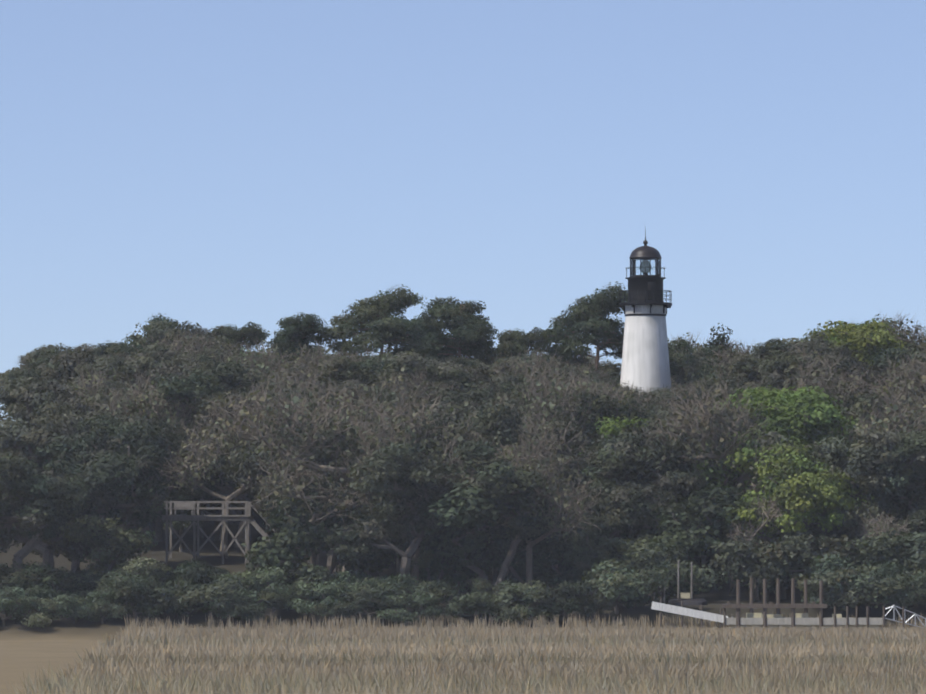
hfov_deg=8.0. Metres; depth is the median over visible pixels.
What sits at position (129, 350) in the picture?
slim tree
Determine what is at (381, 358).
oak tree
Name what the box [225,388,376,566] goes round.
oak tree
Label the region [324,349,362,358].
bare tree
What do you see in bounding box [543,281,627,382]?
pine tree
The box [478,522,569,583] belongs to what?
tree sapling
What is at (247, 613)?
shrub
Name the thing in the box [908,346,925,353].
oak tree
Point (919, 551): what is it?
shrub
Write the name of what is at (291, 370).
oak tree
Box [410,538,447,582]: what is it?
slim tree
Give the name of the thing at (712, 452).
bare tree
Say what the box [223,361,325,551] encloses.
bare tree
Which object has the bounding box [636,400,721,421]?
oak tree
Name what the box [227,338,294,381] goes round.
bare tree
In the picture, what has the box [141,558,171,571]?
shrub
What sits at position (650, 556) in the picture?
shrub
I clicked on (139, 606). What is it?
shrub
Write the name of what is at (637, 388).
bare tree
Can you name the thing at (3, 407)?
oak tree
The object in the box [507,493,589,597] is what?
tree sapling
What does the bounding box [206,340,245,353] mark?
bare tree
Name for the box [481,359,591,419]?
bare tree
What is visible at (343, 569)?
bare tree
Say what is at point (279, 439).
bare tree
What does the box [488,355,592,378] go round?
oak tree
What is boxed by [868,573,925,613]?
shrub
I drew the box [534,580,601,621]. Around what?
shrub
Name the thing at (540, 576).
tree sapling
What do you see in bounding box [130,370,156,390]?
oak tree
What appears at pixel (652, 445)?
slim tree
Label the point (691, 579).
pole
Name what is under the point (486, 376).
oak tree
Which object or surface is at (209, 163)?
sky
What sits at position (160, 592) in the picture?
shrub
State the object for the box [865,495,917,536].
tree sapling
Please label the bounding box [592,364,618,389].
oak tree
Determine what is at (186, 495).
slim tree
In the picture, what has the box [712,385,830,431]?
green tree
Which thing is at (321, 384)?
bare tree
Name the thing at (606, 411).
slim tree
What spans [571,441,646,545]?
slim tree
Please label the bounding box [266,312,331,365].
pine tree
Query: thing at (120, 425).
slim tree
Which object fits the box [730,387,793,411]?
green tree
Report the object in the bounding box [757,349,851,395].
oak tree
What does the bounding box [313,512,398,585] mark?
bush
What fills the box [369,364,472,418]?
bare tree
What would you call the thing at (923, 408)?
bare tree
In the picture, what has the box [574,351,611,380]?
bare tree
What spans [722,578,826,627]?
dock
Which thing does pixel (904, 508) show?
oak tree
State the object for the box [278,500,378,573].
tree sapling
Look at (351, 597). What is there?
shrub
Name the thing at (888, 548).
shrub
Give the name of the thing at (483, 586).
shrub
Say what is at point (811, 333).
green tree
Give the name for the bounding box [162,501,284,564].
lookout deck
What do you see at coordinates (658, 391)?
oak tree
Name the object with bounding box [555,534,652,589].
shrub
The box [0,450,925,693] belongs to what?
ground
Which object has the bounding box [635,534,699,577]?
tree sapling
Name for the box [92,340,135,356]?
slim tree
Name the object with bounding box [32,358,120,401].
bare tree
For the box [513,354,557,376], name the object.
oak tree
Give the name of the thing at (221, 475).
oak tree
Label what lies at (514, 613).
shrub
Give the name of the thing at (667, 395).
oak tree
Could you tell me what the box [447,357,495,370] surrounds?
slim tree
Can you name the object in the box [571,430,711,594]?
oak tree
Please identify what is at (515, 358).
oak tree
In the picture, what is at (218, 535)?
tree sapling
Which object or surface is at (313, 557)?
slim tree
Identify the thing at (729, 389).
oak tree
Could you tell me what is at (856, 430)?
bare tree
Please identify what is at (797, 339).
oak tree
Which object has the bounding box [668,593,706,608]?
dinghy
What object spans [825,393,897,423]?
oak tree
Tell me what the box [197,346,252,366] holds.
oak tree
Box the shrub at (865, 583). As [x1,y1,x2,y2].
[809,554,922,612]
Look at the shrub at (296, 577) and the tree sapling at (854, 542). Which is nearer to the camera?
the shrub at (296, 577)
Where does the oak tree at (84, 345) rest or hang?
on the ground at (55, 659)
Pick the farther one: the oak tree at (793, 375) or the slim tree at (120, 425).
the oak tree at (793, 375)
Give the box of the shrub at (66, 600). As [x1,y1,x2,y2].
[44,591,109,622]
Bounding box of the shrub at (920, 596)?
[902,569,925,605]
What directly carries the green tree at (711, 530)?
on the ground at (55, 659)
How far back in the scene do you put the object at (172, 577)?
448.19 m
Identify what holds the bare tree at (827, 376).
on the ground at (55, 659)
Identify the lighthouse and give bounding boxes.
[619,226,671,393]
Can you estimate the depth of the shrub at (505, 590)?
434.35 m
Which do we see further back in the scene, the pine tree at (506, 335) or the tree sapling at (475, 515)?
the pine tree at (506, 335)
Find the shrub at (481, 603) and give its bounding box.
[445,591,508,620]
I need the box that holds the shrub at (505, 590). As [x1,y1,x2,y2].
[455,579,545,618]
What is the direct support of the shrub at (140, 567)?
on the ground at (55, 659)
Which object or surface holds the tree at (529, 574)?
on the ground at (55, 659)
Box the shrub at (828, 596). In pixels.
[794,566,878,613]
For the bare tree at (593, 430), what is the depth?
479.78 m
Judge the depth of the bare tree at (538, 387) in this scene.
494.02 m
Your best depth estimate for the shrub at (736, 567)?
442.92 m
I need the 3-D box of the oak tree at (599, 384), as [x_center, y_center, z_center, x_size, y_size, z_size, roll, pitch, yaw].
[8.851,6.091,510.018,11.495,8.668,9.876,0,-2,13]
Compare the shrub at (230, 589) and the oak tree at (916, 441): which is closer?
the shrub at (230, 589)
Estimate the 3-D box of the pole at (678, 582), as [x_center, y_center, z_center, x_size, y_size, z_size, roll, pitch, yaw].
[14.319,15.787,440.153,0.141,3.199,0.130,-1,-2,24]
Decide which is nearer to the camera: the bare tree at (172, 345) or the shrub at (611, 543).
the shrub at (611, 543)
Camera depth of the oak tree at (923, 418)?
460.95 m
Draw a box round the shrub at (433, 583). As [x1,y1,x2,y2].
[390,574,466,607]
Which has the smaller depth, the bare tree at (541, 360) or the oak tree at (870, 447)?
the oak tree at (870, 447)
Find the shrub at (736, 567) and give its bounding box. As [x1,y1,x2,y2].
[693,531,830,600]
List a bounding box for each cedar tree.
[613,393,650,431]
[691,323,736,380]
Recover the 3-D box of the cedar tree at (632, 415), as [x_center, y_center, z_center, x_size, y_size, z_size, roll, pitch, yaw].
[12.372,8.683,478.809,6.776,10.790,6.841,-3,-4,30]
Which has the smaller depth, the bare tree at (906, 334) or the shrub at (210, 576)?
the shrub at (210, 576)
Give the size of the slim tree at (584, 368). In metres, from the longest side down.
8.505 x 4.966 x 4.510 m
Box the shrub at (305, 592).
[283,581,345,617]
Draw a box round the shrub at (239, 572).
[229,571,266,591]
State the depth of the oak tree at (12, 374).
534.17 m
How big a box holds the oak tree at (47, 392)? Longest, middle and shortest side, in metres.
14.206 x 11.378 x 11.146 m
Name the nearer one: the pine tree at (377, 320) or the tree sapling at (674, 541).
the tree sapling at (674, 541)
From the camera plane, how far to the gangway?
428.91 m
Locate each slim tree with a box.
[64,429,165,557]
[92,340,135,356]
[99,385,136,398]
[106,342,133,353]
[111,423,134,443]
[114,345,141,359]
[154,460,191,533]
[155,370,225,537]
[160,485,204,551]
[212,473,260,545]
[272,484,317,569]
[284,412,383,597]
[318,355,397,393]
[347,358,410,404]
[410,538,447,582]
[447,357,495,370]
[452,400,561,590]
[453,439,550,604]
[539,418,590,457]
[565,513,614,598]
[566,389,627,452]
[571,363,596,379]
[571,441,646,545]
[616,390,644,400]
[630,439,707,539]
[724,354,771,386]
[864,496,910,557]
[866,345,923,401]
[915,341,925,350]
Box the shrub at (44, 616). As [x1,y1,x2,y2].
[7,596,59,627]
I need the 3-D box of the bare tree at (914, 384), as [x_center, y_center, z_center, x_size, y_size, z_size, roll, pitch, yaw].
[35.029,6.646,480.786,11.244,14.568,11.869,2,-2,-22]
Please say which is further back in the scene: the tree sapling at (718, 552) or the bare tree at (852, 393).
the bare tree at (852, 393)
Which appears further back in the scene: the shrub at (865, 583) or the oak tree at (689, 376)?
the oak tree at (689, 376)
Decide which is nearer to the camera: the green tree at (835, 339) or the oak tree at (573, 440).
the oak tree at (573, 440)
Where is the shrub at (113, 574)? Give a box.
[98,569,152,605]
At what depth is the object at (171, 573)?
448.19 m
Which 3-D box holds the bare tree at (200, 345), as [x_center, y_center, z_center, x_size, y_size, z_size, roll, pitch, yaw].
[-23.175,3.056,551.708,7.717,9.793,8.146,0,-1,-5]
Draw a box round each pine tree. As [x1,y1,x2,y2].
[121,313,185,349]
[205,321,269,355]
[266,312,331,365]
[320,284,426,357]
[391,313,456,357]
[416,296,498,360]
[474,327,552,365]
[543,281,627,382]
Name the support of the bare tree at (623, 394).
on the ground at (55, 659)
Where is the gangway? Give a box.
[885,605,925,627]
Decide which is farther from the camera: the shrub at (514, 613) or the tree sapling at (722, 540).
the tree sapling at (722, 540)
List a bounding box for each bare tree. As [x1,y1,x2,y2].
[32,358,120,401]
[86,365,202,532]
[130,326,242,382]
[158,393,276,553]
[169,326,228,354]
[201,370,384,602]
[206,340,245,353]
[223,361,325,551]
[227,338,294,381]
[258,375,398,571]
[264,366,386,415]
[269,340,341,372]
[276,430,375,590]
[299,387,462,575]
[317,347,383,405]
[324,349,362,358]
[335,383,491,594]
[354,345,398,361]
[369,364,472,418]
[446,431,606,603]
[448,397,594,588]
[454,411,572,563]
[476,346,587,416]
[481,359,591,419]
[494,348,570,365]
[506,371,579,418]
[517,366,631,444]
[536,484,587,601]
[539,371,613,444]
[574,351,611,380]
[580,381,658,403]
[593,378,676,417]
[615,382,656,395]
[632,369,820,595]
[660,381,700,395]
[668,330,704,384]
[673,340,759,399]
[695,340,756,356]
[726,491,802,600]
[753,342,822,384]
[777,349,898,425]
[795,363,898,425]
[796,320,869,343]
[825,417,879,439]
[830,412,878,446]
[835,390,925,502]
[852,346,925,420]
[856,511,913,566]
[869,310,925,352]
[890,349,925,409]
[903,327,925,346]
[904,388,925,429]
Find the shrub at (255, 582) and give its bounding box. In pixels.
[224,566,292,610]
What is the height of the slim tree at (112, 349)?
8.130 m
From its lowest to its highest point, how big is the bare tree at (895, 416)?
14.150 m
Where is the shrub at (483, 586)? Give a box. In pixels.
[455,577,497,605]
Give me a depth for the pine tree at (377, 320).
559.97 m
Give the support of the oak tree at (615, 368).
on the ground at (55, 659)
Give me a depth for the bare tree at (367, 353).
541.82 m
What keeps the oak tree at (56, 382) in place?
on the ground at (55, 659)
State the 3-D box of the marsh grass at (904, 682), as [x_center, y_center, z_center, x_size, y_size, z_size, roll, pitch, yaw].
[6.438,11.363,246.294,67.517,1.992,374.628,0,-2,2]
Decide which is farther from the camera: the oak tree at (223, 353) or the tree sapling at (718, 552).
the oak tree at (223, 353)
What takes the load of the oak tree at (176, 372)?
on the ground at (55, 659)
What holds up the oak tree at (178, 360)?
on the ground at (55, 659)
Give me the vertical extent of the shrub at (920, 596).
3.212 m
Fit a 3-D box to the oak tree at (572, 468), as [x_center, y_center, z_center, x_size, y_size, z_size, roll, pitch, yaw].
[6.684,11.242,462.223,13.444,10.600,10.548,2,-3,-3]
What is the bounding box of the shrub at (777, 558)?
[738,524,887,590]
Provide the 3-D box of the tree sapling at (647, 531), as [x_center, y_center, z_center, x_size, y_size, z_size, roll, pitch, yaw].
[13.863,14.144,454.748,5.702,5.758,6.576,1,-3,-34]
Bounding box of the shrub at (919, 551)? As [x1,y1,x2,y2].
[894,532,925,572]
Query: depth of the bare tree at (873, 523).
445.27 m
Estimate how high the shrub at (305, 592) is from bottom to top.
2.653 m
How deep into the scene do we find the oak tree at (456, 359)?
530.05 m
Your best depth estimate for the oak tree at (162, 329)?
556.91 m
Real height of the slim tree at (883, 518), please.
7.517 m
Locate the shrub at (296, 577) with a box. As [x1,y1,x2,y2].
[278,562,349,601]
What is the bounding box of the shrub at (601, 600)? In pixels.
[574,591,616,617]
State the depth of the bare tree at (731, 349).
599.50 m
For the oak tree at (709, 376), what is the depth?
540.25 m
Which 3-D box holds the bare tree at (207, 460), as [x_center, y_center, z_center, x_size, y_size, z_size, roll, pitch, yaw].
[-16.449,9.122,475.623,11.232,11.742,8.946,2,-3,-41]
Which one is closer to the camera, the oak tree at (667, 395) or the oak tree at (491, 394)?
the oak tree at (491, 394)
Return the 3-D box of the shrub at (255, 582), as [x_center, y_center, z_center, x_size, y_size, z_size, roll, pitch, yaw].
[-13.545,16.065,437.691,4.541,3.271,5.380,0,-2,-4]
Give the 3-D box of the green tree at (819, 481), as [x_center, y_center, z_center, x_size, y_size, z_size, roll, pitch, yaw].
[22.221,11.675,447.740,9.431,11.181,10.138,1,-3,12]
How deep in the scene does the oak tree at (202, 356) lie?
524.54 m
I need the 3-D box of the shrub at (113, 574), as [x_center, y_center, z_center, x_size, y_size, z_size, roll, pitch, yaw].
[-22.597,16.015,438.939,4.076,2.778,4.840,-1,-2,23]
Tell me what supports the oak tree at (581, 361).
on the ground at (55, 659)
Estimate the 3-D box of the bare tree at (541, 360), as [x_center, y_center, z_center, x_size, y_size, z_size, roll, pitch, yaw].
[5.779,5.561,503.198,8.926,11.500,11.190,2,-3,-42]
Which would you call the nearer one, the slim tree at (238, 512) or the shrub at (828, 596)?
the shrub at (828, 596)
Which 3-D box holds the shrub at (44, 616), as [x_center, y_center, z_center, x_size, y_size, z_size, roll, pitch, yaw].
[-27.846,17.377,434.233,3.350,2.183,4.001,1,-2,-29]
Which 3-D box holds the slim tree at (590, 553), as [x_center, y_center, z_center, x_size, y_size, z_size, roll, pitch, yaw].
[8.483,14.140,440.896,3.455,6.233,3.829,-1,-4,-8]
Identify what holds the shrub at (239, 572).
on the ground at (55, 659)
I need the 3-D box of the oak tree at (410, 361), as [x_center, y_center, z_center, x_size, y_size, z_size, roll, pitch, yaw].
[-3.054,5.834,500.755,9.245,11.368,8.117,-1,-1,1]
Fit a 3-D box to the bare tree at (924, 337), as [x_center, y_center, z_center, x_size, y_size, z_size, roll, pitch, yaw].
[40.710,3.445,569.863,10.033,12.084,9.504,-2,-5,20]
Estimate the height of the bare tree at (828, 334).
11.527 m
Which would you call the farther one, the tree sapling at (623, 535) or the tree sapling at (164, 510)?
the tree sapling at (164, 510)
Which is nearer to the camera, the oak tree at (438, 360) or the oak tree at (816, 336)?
the oak tree at (438, 360)
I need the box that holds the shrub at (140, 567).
[90,556,165,592]
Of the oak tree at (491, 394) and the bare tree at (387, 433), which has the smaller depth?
the bare tree at (387, 433)
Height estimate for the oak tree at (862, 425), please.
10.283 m
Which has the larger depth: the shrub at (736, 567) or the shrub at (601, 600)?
the shrub at (736, 567)
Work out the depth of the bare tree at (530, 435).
450.38 m
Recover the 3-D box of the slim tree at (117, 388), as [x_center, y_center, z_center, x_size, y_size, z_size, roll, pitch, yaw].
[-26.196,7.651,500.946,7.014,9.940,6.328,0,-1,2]
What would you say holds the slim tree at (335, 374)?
on the ground at (55, 659)
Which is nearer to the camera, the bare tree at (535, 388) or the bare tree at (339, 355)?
the bare tree at (535, 388)
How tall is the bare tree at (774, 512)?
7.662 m
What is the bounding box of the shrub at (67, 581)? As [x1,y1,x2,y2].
[57,573,98,600]
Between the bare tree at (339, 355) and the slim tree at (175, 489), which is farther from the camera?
the bare tree at (339, 355)
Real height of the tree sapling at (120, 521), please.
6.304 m
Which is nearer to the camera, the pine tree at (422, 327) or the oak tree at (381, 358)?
the oak tree at (381, 358)
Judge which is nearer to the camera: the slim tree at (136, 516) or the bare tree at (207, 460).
the slim tree at (136, 516)
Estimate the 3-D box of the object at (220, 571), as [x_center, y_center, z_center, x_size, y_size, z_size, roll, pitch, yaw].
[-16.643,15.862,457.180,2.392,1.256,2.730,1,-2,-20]
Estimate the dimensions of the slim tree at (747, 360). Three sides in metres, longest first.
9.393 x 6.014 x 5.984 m
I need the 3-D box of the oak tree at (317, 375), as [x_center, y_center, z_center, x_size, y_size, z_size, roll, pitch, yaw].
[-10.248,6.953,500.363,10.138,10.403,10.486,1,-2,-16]
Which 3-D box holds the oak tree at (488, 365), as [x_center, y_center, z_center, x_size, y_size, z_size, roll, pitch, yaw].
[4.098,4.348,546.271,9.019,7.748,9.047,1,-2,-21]
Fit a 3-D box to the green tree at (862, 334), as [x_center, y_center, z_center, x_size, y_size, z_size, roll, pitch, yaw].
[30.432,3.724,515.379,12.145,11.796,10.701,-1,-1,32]
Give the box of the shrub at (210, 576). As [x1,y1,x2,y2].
[175,573,220,591]
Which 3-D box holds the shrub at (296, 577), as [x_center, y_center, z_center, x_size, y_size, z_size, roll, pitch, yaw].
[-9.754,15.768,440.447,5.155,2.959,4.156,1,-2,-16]
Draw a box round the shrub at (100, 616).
[81,599,130,623]
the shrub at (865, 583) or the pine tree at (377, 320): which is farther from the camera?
the pine tree at (377, 320)
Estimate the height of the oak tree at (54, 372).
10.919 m
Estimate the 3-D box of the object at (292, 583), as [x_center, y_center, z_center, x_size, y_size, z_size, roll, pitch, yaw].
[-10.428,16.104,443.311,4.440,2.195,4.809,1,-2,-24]
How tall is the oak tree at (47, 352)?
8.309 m
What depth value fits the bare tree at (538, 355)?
543.82 m
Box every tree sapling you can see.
[57,514,158,576]
[64,513,130,562]
[90,513,133,560]
[149,503,169,520]
[162,442,254,540]
[210,486,261,501]
[241,479,371,599]
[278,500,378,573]
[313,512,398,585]
[381,517,442,585]
[418,474,535,578]
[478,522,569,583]
[504,519,585,601]
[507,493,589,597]
[542,420,610,446]
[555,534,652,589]
[601,501,645,578]
[624,484,735,541]
[628,482,765,597]
[634,522,699,554]
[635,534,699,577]
[700,529,727,568]
[709,506,791,592]
[713,474,724,554]
[720,534,754,593]
[833,514,878,566]
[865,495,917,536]
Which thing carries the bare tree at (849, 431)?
on the ground at (55, 659)
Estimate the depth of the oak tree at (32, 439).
452.56 m
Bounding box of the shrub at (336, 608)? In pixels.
[310,600,361,619]
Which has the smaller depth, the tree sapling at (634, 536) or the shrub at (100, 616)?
the shrub at (100, 616)
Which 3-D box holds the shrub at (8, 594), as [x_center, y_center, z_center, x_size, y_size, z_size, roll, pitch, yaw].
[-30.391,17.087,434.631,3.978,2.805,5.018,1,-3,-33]
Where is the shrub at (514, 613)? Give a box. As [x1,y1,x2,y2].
[493,585,563,622]
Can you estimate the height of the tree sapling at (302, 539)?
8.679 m
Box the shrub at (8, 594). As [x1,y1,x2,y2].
[0,586,39,625]
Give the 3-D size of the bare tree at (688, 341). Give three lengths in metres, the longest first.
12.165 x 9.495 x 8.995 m
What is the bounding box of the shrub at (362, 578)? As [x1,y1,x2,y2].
[329,570,401,597]
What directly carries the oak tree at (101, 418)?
on the ground at (55, 659)
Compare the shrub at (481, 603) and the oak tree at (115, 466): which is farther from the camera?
the oak tree at (115, 466)
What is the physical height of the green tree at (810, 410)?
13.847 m
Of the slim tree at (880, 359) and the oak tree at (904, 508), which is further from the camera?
the slim tree at (880, 359)
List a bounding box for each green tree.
[578,415,652,458]
[653,495,719,550]
[684,391,876,588]
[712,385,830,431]
[723,437,862,599]
[729,416,855,506]
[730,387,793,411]
[801,318,898,341]
[816,320,908,393]
[817,318,920,346]
[823,331,846,343]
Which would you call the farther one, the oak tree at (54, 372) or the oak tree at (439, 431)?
the oak tree at (54, 372)
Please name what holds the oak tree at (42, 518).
on the ground at (55, 659)
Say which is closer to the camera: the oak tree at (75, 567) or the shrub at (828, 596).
the shrub at (828, 596)
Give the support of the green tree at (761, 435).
on the ground at (55, 659)
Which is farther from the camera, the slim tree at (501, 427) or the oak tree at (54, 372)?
the oak tree at (54, 372)
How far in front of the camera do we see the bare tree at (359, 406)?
458.67 m
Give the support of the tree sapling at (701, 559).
on the ground at (55, 659)
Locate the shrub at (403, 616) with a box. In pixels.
[373,592,449,626]
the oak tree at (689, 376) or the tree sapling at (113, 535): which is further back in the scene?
the oak tree at (689, 376)
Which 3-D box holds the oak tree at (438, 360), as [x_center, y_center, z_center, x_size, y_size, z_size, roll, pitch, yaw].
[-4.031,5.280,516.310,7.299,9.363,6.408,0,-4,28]
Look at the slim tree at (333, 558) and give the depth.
447.45 m
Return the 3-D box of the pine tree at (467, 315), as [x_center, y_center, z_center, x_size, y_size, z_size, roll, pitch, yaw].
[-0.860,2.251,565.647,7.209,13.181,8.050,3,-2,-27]
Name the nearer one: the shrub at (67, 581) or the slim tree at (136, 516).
the shrub at (67, 581)
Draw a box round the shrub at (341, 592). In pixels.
[320,575,348,599]
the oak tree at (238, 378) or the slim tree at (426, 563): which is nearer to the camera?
the slim tree at (426, 563)
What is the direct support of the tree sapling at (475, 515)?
on the ground at (55, 659)
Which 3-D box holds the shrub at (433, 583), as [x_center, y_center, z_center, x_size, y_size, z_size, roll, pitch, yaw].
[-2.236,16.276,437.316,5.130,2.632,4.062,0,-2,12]
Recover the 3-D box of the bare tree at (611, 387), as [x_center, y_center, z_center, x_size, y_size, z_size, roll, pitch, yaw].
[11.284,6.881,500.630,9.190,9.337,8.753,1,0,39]
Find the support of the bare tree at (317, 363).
on the ground at (55, 659)
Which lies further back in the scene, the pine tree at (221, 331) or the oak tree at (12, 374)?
the pine tree at (221, 331)
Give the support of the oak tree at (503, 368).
on the ground at (55, 659)
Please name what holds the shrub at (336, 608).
on the ground at (55, 659)
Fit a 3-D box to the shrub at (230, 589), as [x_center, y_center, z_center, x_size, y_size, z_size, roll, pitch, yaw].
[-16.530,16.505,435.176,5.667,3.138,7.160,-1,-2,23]
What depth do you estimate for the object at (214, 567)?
459.91 m
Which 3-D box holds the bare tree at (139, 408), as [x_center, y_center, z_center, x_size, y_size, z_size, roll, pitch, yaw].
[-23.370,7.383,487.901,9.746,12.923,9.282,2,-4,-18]
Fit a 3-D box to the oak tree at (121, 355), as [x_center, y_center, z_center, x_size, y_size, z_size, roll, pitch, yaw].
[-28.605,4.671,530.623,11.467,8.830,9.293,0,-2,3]
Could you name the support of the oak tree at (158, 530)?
on the ground at (55, 659)
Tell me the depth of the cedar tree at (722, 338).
559.61 m
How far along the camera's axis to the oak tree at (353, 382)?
489.31 m
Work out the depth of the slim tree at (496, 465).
437.47 m
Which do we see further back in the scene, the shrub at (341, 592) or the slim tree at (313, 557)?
the slim tree at (313, 557)
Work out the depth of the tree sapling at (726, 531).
451.95 m
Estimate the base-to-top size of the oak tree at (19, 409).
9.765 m
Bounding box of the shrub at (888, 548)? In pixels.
[839,528,924,591]
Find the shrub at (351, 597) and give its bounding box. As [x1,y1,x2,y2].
[338,587,399,619]
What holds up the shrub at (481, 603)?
on the ground at (55, 659)
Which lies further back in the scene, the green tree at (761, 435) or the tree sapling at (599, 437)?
the tree sapling at (599, 437)
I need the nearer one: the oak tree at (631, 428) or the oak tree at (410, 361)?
the oak tree at (631, 428)
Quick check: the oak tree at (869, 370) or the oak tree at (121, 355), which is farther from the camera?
the oak tree at (121, 355)
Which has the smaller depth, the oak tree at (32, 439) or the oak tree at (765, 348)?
the oak tree at (32, 439)
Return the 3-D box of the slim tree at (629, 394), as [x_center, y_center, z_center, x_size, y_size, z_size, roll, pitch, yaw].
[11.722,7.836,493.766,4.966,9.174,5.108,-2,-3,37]
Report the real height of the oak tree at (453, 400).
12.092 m
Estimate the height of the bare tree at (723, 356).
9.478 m
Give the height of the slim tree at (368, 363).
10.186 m
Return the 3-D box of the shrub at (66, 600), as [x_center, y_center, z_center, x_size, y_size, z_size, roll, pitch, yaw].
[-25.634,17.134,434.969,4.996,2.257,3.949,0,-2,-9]
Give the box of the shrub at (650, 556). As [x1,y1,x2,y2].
[610,542,727,602]
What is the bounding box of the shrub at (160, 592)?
[129,583,213,617]
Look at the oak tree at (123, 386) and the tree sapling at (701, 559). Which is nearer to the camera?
the tree sapling at (701, 559)
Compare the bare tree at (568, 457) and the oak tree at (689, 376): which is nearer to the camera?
the bare tree at (568, 457)
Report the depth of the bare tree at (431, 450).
453.89 m
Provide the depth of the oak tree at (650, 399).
506.44 m
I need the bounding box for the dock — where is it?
[651,597,903,629]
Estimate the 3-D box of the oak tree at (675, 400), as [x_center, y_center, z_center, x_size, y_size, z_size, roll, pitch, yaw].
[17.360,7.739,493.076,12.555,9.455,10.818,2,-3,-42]
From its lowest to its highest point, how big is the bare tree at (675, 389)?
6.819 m
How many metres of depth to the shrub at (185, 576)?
436.50 m
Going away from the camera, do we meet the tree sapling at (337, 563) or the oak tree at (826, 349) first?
the tree sapling at (337, 563)
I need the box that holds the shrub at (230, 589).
[173,575,255,617]
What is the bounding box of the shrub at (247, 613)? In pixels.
[211,600,267,623]
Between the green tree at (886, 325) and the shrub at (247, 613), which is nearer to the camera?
the shrub at (247, 613)
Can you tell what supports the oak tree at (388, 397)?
on the ground at (55, 659)
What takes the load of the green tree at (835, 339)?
on the ground at (55, 659)
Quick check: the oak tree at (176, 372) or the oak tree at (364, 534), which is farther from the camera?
the oak tree at (176, 372)
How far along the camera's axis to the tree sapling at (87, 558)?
465.42 m
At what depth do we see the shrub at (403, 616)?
433.37 m
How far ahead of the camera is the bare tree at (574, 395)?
473.60 m
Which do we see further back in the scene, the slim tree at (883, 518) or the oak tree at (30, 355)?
the oak tree at (30, 355)
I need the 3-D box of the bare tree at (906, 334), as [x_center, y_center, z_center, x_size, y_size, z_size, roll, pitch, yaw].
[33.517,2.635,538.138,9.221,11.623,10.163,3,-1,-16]
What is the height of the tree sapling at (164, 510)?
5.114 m
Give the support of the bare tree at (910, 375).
on the ground at (55, 659)
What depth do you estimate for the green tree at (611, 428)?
469.77 m
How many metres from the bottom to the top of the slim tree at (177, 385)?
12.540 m
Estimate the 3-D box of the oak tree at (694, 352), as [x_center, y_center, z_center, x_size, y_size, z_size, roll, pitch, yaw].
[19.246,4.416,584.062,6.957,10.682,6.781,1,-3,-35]
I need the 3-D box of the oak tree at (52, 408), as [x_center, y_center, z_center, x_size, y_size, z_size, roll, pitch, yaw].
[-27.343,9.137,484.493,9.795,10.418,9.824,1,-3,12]
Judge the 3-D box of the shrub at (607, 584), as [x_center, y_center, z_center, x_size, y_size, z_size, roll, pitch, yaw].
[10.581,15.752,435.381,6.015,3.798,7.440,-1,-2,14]
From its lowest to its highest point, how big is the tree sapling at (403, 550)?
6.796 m
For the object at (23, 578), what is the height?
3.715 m
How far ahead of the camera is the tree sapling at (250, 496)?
497.50 m
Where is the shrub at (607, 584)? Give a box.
[582,558,674,613]
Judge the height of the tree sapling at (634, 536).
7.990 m
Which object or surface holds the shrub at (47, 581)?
on the ground at (55, 659)
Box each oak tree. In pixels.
[0,343,87,414]
[0,346,77,393]
[0,376,118,455]
[0,417,125,589]
[0,453,89,596]
[1,354,67,392]
[3,378,80,428]
[6,394,163,421]
[31,348,100,368]
[31,400,153,486]
[33,420,172,571]
[38,350,179,391]
[41,379,148,428]
[52,438,80,573]
[69,343,200,411]
[71,351,150,396]
[73,341,127,354]
[73,413,186,520]
[111,415,196,541]
[126,320,238,352]
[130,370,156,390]
[148,359,241,526]
[173,390,271,547]
[175,354,214,364]
[187,362,280,524]
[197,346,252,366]
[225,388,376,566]
[242,363,323,385]
[271,372,376,392]
[291,379,373,406]
[323,441,463,604]
[339,387,410,416]
[354,354,396,366]
[382,349,474,404]
[383,414,483,591]
[392,388,478,433]
[420,355,444,364]
[422,361,529,401]
[430,365,588,418]
[433,398,589,461]
[446,356,470,367]
[461,381,531,414]
[477,354,546,368]
[484,434,635,579]
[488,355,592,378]
[489,356,525,369]
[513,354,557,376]
[549,354,591,368]
[570,370,641,398]
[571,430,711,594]
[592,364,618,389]
[602,361,621,379]
[621,404,766,565]
[632,391,661,403]
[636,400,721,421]
[644,392,687,404]
[650,387,672,394]
[654,388,712,410]
[667,337,711,388]
[671,358,712,386]
[696,376,765,398]
[706,370,734,379]
[740,337,836,382]
[743,342,866,387]
[746,428,921,540]
[749,337,818,364]
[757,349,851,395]
[763,353,817,383]
[809,331,834,343]
[813,345,895,400]
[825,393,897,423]
[829,420,906,434]
[850,428,925,589]
[853,416,925,441]
[894,470,925,532]
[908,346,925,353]
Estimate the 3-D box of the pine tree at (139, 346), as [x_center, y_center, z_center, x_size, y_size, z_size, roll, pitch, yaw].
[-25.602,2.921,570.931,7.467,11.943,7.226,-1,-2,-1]
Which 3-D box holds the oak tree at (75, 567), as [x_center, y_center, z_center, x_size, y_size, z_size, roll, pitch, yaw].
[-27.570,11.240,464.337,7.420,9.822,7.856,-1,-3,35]
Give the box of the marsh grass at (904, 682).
[6,612,925,693]
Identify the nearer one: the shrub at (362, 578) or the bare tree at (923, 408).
the shrub at (362, 578)
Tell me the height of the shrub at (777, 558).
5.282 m
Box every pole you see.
[677,561,678,597]
[691,562,692,597]
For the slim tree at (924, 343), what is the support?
on the ground at (55, 659)

